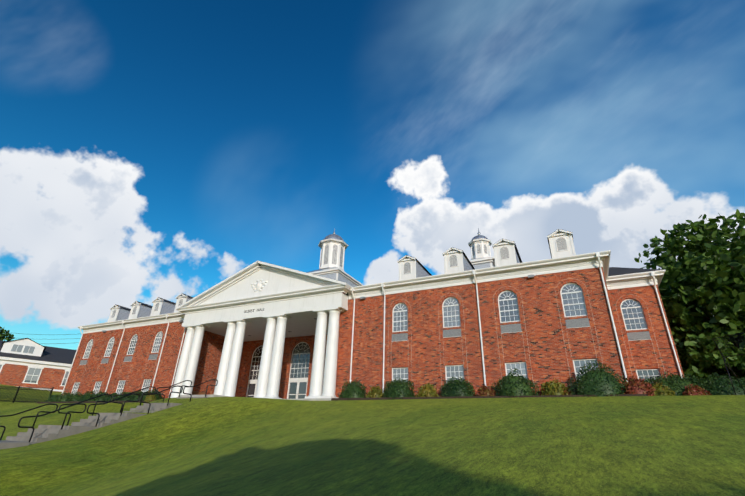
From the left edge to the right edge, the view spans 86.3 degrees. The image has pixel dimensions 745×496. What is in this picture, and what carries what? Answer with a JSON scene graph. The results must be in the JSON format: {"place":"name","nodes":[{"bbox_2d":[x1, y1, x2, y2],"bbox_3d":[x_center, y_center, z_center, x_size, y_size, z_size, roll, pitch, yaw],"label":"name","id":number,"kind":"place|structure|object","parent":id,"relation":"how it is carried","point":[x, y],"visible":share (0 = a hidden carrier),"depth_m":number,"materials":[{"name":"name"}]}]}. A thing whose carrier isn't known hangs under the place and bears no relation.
{"place":"outdoors","nodes":[
{"label":"outdoors","id":0,"kind":"place"},
{"bbox_2d":[0,332,77,343],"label":"overhead wires","id":1,"kind":"object","parent":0,"point":[41,334],"visible":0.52,"depth_m":63.77,"materials":[{"name":"black metal"}]},
{"bbox_2d":[0,384,744,495],"bbox_3d":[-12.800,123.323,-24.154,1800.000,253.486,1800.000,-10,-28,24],"label":"lawn","id":2,"kind":"structure","parent":0,"point":[694,445],"depth_m":8.92,"materials":[{"name":"green plant"}]},
{"bbox_2d":[0,327,14,340],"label":"tree","id":3,"kind":"object","parent":2,"relation":"on","point":[3,334],"visible":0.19,"depth_m":72.60,"materials":[{"name":"green plant"}]},
{"bbox_2d":[0,386,53,402],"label":"iron fence","id":4,"kind":"object","parent":2,"relation":"on","point":[19,389],"visible":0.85,"depth_m":39.35,"materials":[{"name":"black metal"}]},
{"bbox_2d":[0,364,64,391],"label":"neighbour brick walls","id":5,"kind":"structure","parent":2,"relation":"on","point":[12,374],"depth_m":51.43,"materials":[{"name":"red brick"}]},
{"bbox_2d":[0,344,68,384],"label":"windows","id":6,"kind":"structure","parent":5,"relation":"in","point":[29,377],"depth_m":52.24,"materials":[{"name":"grey glass"}]},
{"bbox_2d":[0,339,71,391],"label":"trim","id":7,"kind":"structure","parent":5,"relation":"attached to","point":[29,363],"depth_m":52.45,"materials":[{"name":"white paint"}]},
{"bbox_2d":[0,338,76,363],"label":"neighbour roof","id":8,"kind":"structure","parent":5,"relation":"on","point":[57,355],"depth_m":54.83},
{"bbox_2d":[0,397,207,448],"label":"concrete stairs","id":9,"kind":"structure","parent":2,"relation":"on","point":[42,433],"depth_m":18.42,"materials":[{"name":"grey concrete"}]},
{"bbox_2d":[0,379,217,441],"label":"stairs handrails","id":10,"kind":"object","parent":9,"relation":"on","point":[81,403],"visible":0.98,"depth_m":19.99,"materials":[{"name":"black metal"}]},
{"bbox_2d":[178,394,330,400],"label":"porch floor","id":11,"kind":"structure","parent":2,"relation":"on","point":[308,399],"depth_m":25.37,"materials":[{"name":"concrete"}]},
{"bbox_2d":[192,391,204,394],"bbox_3d":[-14.580,12.543,33.334,0.520,0.880,1.700,-10,-28,24],"label":"porch bench","id":12,"kind":"object","parent":11,"relation":"on","point":[197,393],"visible":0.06,"depth_m":33.52,"materials":[{"name":"brown wood"}]},
{"bbox_2d":[37,394,647,403],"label":"mulch beds","id":13,"kind":"object","parent":2,"relation":"on","point":[380,398],"visible":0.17,"depth_m":21.65,"materials":[{"name":"brown soil"}]},
{"bbox_2d":[61,228,682,398],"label":"building trim","id":14,"kind":"structure","parent":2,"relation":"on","point":[293,302],"depth_m":30.00,"materials":[{"name":"white paint"}]},
{"bbox_2d":[44,360,744,402],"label":"foundation shrubs","id":15,"kind":"object","parent":2,"relation":"on","point":[600,382],"visible":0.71,"depth_m":20.02,"materials":[{"name":"green plant"}]},
{"bbox_2d":[634,209,744,382],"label":"tree","id":16,"kind":"object","parent":2,"relation":"on","point":[704,274],"visible":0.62,"depth_m":24.99,"materials":[{"name":"green plant"}]},
{"bbox_2d":[678,305,744,386],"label":"tree","id":17,"kind":"object","parent":2,"relation":"on","point":[713,358],"visible":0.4,"depth_m":22.43,"materials":[{"name":"green plant"}]},
{"bbox_2d":[711,368,744,378],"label":"shrubs under tree","id":18,"kind":"object","parent":2,"relation":"on","point":[739,370],"visible":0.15,"depth_m":23.27,"materials":[{"name":"green plant"}]},
{"bbox_2d":[712,333,744,394],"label":"backstop frame","id":19,"kind":"object","parent":2,"relation":"on","point":[723,357],"visible":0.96,"depth_m":17.75,"materials":[{"name":"black metal"}]},
{"bbox_2d":[0,0,744,349],"label":"sky","id":20,"kind":"structure","parent":0,"point":[150,150],"materials":[{"name":"blue"}]},
{"bbox_2d":[63,267,683,398],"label":"kleist hall brick walls","id":21,"kind":"structure","parent":0,"point":[546,344],"depth_m":24.65,"materials":[{"name":"red brick"}]},
{"bbox_2d":[81,279,648,359],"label":"kleist hall rowlock bands","id":22,"kind":"object","parent":21,"relation":"attached to","point":[578,282],"visible":0.83,"depth_m":24.99,"materials":[{"name":"red brick"}]},
{"bbox_2d":[71,283,660,398],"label":"windows","id":23,"kind":"structure","parent":21,"relation":"in","point":[573,300],"depth_m":24.92,"materials":[{"name":"white glass"}]},
{"bbox_2d":[115,229,660,310],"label":"roof","id":24,"kind":"structure","parent":21,"relation":"on","point":[614,271],"depth_m":26.89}
]}

